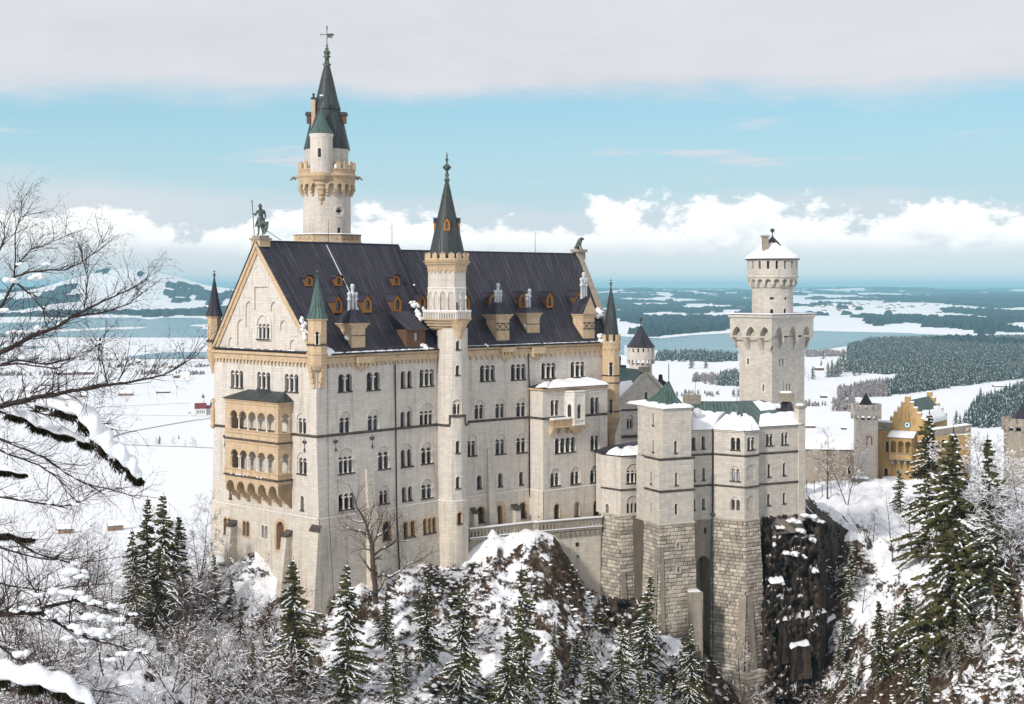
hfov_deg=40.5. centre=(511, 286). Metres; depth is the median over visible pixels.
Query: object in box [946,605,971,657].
spruce
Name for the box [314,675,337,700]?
bare tree
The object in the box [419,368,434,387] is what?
window
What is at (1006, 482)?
bare tree
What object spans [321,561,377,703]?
spruce
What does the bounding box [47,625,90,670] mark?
bare tree
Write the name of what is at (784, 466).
window
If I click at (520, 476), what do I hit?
window
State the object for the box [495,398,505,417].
window
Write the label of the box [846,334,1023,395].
conifer forest
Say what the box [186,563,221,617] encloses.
bare tree
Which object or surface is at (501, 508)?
arched doorway
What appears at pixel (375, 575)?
bare tree
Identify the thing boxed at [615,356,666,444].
gabled house
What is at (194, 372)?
hedgerow
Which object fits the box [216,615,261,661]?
bare tree
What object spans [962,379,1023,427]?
conifer forest
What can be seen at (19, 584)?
bare tree
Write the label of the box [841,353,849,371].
spruce
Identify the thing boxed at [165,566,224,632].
bare tree
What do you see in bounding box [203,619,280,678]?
bare tree
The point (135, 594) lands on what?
bare tree
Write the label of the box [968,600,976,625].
spruce
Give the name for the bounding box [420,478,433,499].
window
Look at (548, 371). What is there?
window
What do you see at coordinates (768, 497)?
window
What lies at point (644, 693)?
spruce
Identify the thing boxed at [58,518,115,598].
bare tree
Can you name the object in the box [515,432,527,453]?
window
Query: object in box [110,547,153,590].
bare tree
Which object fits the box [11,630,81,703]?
bare tree
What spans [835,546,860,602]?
spruce
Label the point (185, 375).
barn
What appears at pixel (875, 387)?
bare woodland
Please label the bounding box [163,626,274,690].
bare tree
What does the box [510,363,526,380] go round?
window
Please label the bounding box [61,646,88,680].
bare tree
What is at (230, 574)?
bare tree
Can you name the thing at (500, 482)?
window
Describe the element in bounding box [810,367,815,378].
spruce
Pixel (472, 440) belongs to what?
window
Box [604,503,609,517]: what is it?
arched doorway
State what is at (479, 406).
window
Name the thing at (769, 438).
window
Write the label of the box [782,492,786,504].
window
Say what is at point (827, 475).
bare tree
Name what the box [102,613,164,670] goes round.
bare tree
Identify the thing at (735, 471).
window
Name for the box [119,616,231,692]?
bare tree
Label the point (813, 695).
bare tree
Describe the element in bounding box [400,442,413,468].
window
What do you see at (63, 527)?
barn
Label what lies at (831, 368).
spruce
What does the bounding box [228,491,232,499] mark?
window
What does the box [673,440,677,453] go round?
window
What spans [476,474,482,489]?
window
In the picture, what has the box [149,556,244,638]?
bare tree
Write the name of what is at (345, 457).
window
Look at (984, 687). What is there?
undergrowth
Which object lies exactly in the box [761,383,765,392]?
window
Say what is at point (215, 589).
spruce
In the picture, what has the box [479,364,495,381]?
window
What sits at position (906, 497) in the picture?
bare tree
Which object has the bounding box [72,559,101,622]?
bare tree
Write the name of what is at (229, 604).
spruce
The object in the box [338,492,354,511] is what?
window
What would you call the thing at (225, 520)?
window
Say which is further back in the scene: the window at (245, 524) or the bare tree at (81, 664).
the window at (245, 524)
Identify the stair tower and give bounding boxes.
[290,26,362,242]
[627,381,695,641]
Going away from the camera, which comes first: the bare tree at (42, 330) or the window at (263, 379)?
the bare tree at (42, 330)
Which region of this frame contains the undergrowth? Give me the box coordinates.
[197,532,1023,703]
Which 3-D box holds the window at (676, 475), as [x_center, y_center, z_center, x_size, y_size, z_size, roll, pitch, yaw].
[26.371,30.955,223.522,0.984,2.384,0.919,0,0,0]
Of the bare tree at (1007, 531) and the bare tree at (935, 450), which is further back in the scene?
the bare tree at (935, 450)
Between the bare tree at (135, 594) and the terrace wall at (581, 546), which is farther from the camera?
the terrace wall at (581, 546)
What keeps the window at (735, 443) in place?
in the bower building
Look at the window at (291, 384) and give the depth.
204.14 m
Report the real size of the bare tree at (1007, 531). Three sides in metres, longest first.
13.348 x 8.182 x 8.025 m
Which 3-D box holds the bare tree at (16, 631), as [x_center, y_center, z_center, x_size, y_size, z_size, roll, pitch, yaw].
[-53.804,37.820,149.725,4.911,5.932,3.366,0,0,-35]
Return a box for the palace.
[206,153,620,620]
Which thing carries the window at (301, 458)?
in the palace
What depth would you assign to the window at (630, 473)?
230.14 m
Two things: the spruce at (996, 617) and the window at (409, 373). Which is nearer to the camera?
the spruce at (996, 617)
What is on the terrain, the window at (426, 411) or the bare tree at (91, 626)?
the bare tree at (91, 626)
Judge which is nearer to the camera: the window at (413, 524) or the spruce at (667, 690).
the spruce at (667, 690)
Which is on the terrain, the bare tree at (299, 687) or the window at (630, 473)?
the bare tree at (299, 687)
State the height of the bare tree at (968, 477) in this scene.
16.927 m
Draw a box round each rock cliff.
[596,595,642,638]
[760,501,848,698]
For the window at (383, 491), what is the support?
in the palace
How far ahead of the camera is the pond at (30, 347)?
4198.79 m
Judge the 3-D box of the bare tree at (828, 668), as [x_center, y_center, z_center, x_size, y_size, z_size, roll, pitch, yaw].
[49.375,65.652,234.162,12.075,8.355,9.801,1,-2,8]
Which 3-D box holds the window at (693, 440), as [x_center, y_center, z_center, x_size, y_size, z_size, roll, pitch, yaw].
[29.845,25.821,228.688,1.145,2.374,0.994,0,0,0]
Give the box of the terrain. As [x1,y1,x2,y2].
[0,269,1023,703]
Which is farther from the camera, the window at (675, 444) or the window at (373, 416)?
the window at (675, 444)
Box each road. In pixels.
[113,418,209,437]
[125,444,208,447]
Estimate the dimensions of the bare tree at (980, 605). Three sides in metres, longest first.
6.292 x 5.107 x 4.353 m
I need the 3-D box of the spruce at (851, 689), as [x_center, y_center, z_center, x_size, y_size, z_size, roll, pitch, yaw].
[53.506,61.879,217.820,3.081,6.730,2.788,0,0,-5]
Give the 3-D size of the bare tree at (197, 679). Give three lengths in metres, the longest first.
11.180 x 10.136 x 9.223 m
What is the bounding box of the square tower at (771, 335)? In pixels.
[727,228,816,404]
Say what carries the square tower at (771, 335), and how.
on the terrain
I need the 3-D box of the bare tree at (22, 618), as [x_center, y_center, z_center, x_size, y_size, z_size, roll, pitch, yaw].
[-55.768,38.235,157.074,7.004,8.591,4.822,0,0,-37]
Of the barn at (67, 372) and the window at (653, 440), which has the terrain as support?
the barn at (67, 372)
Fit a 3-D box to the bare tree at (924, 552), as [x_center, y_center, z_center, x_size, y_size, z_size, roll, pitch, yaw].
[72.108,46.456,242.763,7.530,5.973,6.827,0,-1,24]
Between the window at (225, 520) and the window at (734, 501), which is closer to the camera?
the window at (225, 520)
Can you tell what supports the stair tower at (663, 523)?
on the terrain
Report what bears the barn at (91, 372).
on the terrain
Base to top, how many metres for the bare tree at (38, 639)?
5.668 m
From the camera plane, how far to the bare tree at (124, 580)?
203.75 m
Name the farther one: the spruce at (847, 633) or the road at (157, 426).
the road at (157, 426)
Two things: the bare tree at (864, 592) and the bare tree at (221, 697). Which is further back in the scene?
the bare tree at (864, 592)
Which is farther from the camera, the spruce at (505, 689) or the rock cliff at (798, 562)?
the rock cliff at (798, 562)
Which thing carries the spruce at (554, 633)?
on the terrain
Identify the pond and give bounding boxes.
[0,346,46,348]
[128,352,206,358]
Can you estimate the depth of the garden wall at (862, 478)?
321.03 m
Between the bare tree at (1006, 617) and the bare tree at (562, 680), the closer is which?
the bare tree at (1006, 617)
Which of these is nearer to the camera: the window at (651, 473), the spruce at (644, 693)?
the spruce at (644, 693)
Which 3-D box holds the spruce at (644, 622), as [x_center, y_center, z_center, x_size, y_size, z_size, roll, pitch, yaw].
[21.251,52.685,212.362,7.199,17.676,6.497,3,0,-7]
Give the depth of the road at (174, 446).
1603.71 m
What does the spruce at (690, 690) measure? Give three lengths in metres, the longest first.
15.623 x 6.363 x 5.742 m
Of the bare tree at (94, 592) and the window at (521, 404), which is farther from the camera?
the window at (521, 404)
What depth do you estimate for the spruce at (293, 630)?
180.65 m
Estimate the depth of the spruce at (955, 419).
1860.97 m
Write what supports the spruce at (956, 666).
on the terrain
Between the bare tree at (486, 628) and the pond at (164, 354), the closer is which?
the bare tree at (486, 628)
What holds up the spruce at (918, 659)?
on the terrain
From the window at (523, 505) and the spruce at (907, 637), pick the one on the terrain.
the spruce at (907, 637)
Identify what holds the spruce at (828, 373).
on the terrain
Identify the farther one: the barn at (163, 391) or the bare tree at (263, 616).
the barn at (163, 391)
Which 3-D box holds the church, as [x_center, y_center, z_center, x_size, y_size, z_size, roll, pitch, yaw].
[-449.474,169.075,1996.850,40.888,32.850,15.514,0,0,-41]
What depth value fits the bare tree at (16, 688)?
140.30 m
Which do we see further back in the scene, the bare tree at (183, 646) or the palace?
the palace
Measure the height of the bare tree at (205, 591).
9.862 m
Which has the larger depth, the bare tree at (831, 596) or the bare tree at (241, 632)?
the bare tree at (831, 596)
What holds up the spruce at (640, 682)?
on the terrain
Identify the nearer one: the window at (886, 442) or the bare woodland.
the window at (886, 442)
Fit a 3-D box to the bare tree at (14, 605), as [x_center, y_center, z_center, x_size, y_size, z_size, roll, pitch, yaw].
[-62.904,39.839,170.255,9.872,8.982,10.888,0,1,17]
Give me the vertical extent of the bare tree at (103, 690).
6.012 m
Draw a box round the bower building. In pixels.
[668,364,806,703]
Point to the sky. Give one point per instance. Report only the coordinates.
(879, 142)
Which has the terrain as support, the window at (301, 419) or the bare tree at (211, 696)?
the bare tree at (211, 696)
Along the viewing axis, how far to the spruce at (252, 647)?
184.39 m
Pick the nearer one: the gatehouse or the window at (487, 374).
the window at (487, 374)
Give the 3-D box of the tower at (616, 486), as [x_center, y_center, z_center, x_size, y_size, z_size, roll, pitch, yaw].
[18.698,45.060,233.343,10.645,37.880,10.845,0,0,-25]
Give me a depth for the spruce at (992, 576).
183.56 m
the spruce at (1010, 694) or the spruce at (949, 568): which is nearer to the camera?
the spruce at (1010, 694)
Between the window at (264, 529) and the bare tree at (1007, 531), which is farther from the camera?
the window at (264, 529)
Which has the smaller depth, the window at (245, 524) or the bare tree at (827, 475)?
the window at (245, 524)
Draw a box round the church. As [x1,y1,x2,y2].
[188,394,210,415]
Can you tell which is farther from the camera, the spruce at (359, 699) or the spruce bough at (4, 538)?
the spruce at (359, 699)
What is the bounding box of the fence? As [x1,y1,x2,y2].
[806,480,829,495]
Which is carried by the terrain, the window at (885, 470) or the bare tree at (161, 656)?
the bare tree at (161, 656)
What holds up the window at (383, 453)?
in the palace
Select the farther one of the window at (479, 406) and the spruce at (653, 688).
the window at (479, 406)
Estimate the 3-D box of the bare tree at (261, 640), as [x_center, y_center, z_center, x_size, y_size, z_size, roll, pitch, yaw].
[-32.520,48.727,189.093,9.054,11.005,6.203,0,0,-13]
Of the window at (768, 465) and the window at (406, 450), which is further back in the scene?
the window at (768, 465)
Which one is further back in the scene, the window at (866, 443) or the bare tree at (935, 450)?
the window at (866, 443)
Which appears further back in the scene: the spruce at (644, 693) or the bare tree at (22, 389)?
the spruce at (644, 693)
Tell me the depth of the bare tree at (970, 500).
184.93 m
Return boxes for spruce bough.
[0,465,28,479]
[0,525,35,544]
[0,658,95,703]
[2,407,96,450]
[34,397,145,487]
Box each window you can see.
[223,516,230,534]
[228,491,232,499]
[230,369,243,388]
[242,520,249,537]
[256,314,269,340]
[256,371,270,390]
[260,523,268,540]
[284,373,298,393]
[296,412,306,433]
[296,451,306,475]
[300,495,303,511]
[337,373,352,392]
[337,447,354,475]
[338,410,351,432]
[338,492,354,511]
[366,371,380,391]
[367,408,379,429]
[377,445,390,470]
[378,484,389,505]
[382,520,391,541]
[400,370,412,388]
[400,404,413,426]
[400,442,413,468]
[401,485,412,502]
[402,519,416,538]
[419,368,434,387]
[419,402,434,424]
[420,441,433,465]
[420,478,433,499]
[422,516,436,535]
[468,433,477,456]
[474,399,484,419]
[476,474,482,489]
[477,505,485,523]
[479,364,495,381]
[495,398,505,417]
[495,433,506,455]
[497,472,503,487]
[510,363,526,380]
[515,397,526,416]
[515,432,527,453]
[518,471,524,485]
[519,501,527,519]
[541,362,555,379]
[570,360,584,377]
[625,463,635,483]
[626,414,633,428]
[626,495,635,513]
[650,470,652,484]
[650,501,652,513]
[652,439,654,452]
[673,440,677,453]
[674,471,678,485]
[674,503,678,514]
[691,436,695,450]
[701,435,705,449]
[701,497,705,509]
[702,467,705,480]
[729,465,740,482]
[729,496,740,510]
[730,437,740,450]
[746,357,749,365]
[747,436,755,450]
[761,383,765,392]
[765,433,773,446]
[766,493,770,505]
[767,463,771,477]
[781,431,788,445]
[782,462,786,475]
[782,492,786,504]
[847,465,851,473]
[865,435,872,444]
[883,467,888,476]
[885,441,888,451]
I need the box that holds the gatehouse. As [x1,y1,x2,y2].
[805,391,970,484]
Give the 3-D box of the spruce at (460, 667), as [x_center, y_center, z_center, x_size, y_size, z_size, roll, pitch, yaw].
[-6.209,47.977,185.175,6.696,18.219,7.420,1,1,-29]
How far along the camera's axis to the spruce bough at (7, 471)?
13.28 m
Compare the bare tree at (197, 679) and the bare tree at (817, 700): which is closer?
the bare tree at (197, 679)
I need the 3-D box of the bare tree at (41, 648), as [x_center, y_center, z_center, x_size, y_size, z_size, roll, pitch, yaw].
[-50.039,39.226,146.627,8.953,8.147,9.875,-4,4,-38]
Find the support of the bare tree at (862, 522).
on the terrain
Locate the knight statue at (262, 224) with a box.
[251,201,280,239]
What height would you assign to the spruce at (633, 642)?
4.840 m
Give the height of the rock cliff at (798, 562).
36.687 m
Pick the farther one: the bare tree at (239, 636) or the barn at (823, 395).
the barn at (823, 395)
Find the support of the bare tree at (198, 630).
on the terrain
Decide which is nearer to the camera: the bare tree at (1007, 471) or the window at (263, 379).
the bare tree at (1007, 471)
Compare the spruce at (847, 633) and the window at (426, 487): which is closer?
the window at (426, 487)
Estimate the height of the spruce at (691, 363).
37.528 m
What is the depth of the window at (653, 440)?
225.36 m
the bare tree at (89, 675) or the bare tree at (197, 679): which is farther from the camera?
the bare tree at (197, 679)
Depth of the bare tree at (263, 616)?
196.55 m
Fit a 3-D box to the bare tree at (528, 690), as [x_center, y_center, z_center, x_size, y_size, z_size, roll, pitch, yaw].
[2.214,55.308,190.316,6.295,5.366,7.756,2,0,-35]
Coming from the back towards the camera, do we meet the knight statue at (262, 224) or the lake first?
the lake
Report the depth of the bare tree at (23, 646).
149.16 m
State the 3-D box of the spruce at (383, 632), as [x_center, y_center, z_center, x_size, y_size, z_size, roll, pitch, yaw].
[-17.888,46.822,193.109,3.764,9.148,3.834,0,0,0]
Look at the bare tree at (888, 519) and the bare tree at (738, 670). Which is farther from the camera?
the bare tree at (888, 519)
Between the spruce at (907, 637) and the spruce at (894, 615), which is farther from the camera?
the spruce at (894, 615)
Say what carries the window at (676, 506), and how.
in the stair tower at (663, 523)
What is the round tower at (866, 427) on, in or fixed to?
on the terrain
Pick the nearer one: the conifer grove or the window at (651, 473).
the window at (651, 473)
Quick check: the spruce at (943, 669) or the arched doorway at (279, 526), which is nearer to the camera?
the spruce at (943, 669)
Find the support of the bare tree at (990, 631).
on the terrain
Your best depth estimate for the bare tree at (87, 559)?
203.41 m
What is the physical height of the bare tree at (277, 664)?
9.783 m
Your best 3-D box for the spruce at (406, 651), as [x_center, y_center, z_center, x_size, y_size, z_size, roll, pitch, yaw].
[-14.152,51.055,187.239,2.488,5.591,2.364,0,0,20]
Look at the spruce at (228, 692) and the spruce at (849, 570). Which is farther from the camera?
the spruce at (849, 570)
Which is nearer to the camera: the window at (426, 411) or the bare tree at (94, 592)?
the bare tree at (94, 592)
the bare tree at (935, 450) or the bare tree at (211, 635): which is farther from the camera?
the bare tree at (935, 450)
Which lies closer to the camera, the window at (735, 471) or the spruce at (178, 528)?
the spruce at (178, 528)
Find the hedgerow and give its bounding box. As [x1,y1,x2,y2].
[0,355,208,375]
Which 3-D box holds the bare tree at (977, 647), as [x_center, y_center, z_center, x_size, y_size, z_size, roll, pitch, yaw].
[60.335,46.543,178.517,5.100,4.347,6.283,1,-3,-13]
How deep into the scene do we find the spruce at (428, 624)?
191.71 m
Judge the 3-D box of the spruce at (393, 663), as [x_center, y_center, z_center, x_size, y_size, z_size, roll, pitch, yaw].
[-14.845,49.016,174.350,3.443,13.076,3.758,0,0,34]
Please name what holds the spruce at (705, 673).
on the terrain
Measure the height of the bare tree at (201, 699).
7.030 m
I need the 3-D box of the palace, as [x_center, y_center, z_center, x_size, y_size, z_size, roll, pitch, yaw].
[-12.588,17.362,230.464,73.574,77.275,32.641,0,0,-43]
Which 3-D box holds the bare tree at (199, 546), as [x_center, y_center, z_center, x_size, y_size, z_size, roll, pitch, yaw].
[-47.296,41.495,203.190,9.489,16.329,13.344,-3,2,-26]
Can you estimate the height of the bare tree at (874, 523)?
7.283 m
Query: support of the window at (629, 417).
in the gabled house
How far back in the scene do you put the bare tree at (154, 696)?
149.01 m
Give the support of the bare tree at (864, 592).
on the terrain
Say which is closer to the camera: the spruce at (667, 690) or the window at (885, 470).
the spruce at (667, 690)
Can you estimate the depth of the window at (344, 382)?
204.19 m
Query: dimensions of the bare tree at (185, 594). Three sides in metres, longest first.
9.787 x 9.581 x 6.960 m
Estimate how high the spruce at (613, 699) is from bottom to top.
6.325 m
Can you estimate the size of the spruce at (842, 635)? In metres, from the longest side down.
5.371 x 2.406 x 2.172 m
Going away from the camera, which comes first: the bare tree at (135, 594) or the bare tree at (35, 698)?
the bare tree at (35, 698)
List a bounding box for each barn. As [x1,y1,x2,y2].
[57,371,73,374]
[57,523,73,533]
[78,370,94,374]
[106,519,123,530]
[118,390,133,395]
[156,390,169,392]
[180,372,189,377]
[805,424,815,427]
[814,366,823,369]
[820,393,827,397]
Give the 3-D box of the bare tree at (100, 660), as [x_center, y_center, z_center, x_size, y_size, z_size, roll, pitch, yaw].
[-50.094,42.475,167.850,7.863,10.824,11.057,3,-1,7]
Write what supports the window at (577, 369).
in the palace
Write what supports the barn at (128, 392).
on the terrain
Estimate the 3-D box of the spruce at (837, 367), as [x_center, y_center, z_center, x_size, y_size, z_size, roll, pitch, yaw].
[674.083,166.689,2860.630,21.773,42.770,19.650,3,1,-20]
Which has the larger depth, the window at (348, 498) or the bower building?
the bower building
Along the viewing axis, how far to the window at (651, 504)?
224.59 m
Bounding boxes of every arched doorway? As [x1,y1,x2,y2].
[274,518,285,552]
[497,501,505,530]
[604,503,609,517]
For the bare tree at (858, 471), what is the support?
on the terrain
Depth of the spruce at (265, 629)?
193.58 m
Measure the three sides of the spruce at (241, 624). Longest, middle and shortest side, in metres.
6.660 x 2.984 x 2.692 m
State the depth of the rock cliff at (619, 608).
226.24 m
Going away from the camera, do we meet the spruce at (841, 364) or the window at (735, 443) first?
the window at (735, 443)
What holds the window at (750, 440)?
in the bower building
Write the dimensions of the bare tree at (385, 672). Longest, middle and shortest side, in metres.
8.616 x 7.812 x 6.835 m
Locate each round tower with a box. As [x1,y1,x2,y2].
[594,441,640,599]
[626,317,654,373]
[851,393,881,479]
[1001,404,1023,487]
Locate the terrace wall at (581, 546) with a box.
[468,515,603,597]
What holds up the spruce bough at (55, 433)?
attached to the bare tree at (22, 389)
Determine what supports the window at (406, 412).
in the palace
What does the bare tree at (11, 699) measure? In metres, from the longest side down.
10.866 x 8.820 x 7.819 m
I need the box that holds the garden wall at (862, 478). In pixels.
[851,476,868,483]
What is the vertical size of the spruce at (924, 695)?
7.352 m
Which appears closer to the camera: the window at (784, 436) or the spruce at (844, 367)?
the window at (784, 436)
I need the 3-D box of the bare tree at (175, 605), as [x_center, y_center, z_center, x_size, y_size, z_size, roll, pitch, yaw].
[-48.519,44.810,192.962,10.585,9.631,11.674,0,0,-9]
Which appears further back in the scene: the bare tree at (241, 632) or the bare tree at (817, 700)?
the bare tree at (817, 700)
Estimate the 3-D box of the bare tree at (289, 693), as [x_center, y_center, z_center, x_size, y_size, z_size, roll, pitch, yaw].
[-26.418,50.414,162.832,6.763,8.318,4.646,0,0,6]
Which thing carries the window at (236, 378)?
in the palace
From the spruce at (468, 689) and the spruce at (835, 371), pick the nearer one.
the spruce at (468, 689)
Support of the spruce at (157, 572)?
on the terrain
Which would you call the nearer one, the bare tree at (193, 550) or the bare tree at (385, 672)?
the bare tree at (385, 672)
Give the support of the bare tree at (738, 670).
on the terrain
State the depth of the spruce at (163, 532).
197.62 m
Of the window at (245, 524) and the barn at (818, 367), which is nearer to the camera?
the window at (245, 524)
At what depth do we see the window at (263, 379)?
208.57 m
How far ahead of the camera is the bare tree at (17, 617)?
149.53 m
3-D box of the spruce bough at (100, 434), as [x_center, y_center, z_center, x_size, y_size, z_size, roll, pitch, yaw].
[-4.029,1.471,13.201,1.089,0.900,0.281,0,0,0]
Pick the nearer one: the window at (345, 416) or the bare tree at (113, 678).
the bare tree at (113, 678)
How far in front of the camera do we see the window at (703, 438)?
229.47 m
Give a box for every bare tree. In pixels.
[0,173,182,409]
[0,290,229,594]
[0,492,201,703]
[0,563,55,631]
[0,574,42,659]
[0,579,50,642]
[0,611,73,692]
[0,615,33,651]
[0,621,58,663]
[0,622,55,662]
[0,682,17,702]
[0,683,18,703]
[0,687,122,703]
[1,589,52,657]
[1,600,107,663]
[2,621,114,679]
[9,656,43,703]
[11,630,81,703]
[20,667,55,703]
[37,621,107,703]
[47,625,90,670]
[56,603,121,654]
[56,650,121,703]
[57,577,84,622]
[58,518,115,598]
[58,545,106,599]
[59,661,113,691]
[61,531,114,593]
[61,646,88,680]
[62,672,164,703]
[70,569,116,625]
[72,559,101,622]
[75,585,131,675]
[89,675,121,703]
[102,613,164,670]
[109,562,129,603]
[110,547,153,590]
[114,615,202,675]
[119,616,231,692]
[121,683,168,703]
[122,574,198,635]
[123,565,158,634]
[135,490,230,615]
[139,569,205,636]
[140,636,250,703]
[145,680,210,703]
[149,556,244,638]
[154,609,211,650]
[161,599,221,646]
[163,624,198,680]
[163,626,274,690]
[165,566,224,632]
[166,514,220,613]
[168,514,223,620]
[169,603,269,666]
[170,568,222,630]
[177,682,241,703]
[179,650,290,703]
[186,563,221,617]
[190,622,228,676]
[194,619,231,663]
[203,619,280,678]
[204,687,217,703]
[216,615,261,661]
[218,543,248,604]
[218,644,313,703]
[227,630,315,701]
[238,583,312,635]
[243,605,283,677]
[246,636,333,703]
[254,663,317,701]
[271,682,311,703]
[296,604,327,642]
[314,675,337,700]
[331,469,444,604]
[369,641,425,691]
[442,607,501,648]
[513,666,535,703]
[551,669,573,689]
[713,633,768,703]
[732,677,774,703]
[791,692,831,703]
[800,682,819,702]
[805,426,839,498]
[810,436,869,504]
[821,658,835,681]
[825,573,867,611]
[838,530,867,576]
[846,507,875,537]
[847,553,877,613]
[865,508,887,541]
[869,483,904,561]
[891,495,920,549]
[893,502,908,526]
[908,539,940,566]
[923,438,980,568]
[932,625,977,647]
[941,454,1023,565]
[958,427,1023,547]
[960,632,989,663]
[961,485,1023,573]
[966,474,1023,589]
[969,595,992,618]
[972,613,1000,643]
[975,470,1019,515]
[976,490,1023,578]
[977,448,1023,557]
[989,606,1022,631]
[995,458,1023,552]
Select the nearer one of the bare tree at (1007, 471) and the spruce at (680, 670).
the bare tree at (1007, 471)
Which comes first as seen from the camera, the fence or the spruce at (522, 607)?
the spruce at (522, 607)
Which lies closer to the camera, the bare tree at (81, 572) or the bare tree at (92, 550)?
the bare tree at (81, 572)
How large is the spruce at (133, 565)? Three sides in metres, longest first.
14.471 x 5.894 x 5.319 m
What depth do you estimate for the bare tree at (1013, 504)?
187.19 m
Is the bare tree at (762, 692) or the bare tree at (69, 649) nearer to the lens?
the bare tree at (69, 649)
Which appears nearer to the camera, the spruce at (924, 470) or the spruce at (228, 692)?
the spruce at (228, 692)
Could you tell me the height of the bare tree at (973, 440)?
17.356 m
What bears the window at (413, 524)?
in the palace
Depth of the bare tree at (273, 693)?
173.43 m
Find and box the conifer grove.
[655,347,738,385]
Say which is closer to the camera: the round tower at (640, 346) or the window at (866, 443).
the round tower at (640, 346)
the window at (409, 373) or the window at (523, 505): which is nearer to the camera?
the window at (409, 373)
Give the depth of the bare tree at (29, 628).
149.85 m
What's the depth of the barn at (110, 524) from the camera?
1052.04 m
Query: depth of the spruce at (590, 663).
198.46 m
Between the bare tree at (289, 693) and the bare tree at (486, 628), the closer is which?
the bare tree at (289, 693)
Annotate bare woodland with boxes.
[676,348,891,411]
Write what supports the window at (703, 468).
in the bower building
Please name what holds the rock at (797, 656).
on the terrain
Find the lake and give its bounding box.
[0,317,1014,354]
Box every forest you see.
[0,268,1023,344]
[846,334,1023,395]
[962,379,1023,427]
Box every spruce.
[117,529,156,627]
[130,495,160,616]
[138,542,178,638]
[142,492,192,626]
[165,515,200,615]
[205,554,225,625]
[219,673,235,703]
[222,580,235,613]
[232,597,251,642]
[245,640,258,682]
[258,556,326,700]
[260,619,274,650]
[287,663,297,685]
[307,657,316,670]
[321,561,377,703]
[356,690,361,703]
[371,592,396,650]
[382,628,407,703]
[402,647,415,682]
[411,571,454,667]
[438,580,489,703]
[463,645,476,693]
[483,628,524,703]
[493,565,544,703]
[538,647,566,703]
[549,621,557,647]
[565,633,584,678]
[580,632,600,702]
[606,616,637,700]
[608,673,622,703]
[627,576,668,685]
[628,630,635,654]
[633,666,652,703]
[633,670,648,702]
[645,672,661,703]
[663,684,674,703]
[674,622,712,703]
[674,651,686,694]
[688,354,694,367]
[694,644,701,673]
[700,655,711,685]
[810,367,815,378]
[824,363,832,376]
[830,360,834,376]
[830,636,845,676]
[832,364,838,376]
[835,358,842,376]
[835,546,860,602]
[835,617,846,645]
[838,356,844,373]
[838,608,853,642]
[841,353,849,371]
[842,659,857,697]
[856,362,861,374]
[860,601,895,683]
[884,585,918,684]
[888,425,1006,667]
[889,408,948,569]
[889,466,907,511]
[891,606,897,629]
[896,604,935,688]
[910,667,930,703]
[936,655,947,677]
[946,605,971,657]
[950,434,1020,624]
[951,410,957,424]
[951,643,961,671]
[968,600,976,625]
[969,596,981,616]
[989,590,1017,643]
[990,601,1001,627]
[1004,684,1015,703]
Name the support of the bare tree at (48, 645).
on the terrain
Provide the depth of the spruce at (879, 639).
210.46 m
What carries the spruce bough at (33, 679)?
attached to the bare tree at (79, 629)
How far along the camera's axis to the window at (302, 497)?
202.60 m
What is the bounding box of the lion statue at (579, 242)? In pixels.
[574,237,583,248]
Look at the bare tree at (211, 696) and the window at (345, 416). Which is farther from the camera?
the window at (345, 416)
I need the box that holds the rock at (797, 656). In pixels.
[768,576,835,681]
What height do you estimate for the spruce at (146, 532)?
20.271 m
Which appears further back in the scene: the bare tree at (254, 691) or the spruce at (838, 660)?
the spruce at (838, 660)
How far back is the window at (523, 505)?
229.24 m
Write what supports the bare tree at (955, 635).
on the terrain
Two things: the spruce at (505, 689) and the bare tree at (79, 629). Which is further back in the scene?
the spruce at (505, 689)
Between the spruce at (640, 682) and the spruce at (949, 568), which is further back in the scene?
the spruce at (640, 682)
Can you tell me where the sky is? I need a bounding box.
[0,0,1023,287]
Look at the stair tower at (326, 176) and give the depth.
239.51 m
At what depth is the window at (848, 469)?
339.71 m
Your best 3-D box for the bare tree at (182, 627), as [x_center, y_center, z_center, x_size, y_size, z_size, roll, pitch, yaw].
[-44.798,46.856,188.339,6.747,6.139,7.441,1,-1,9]

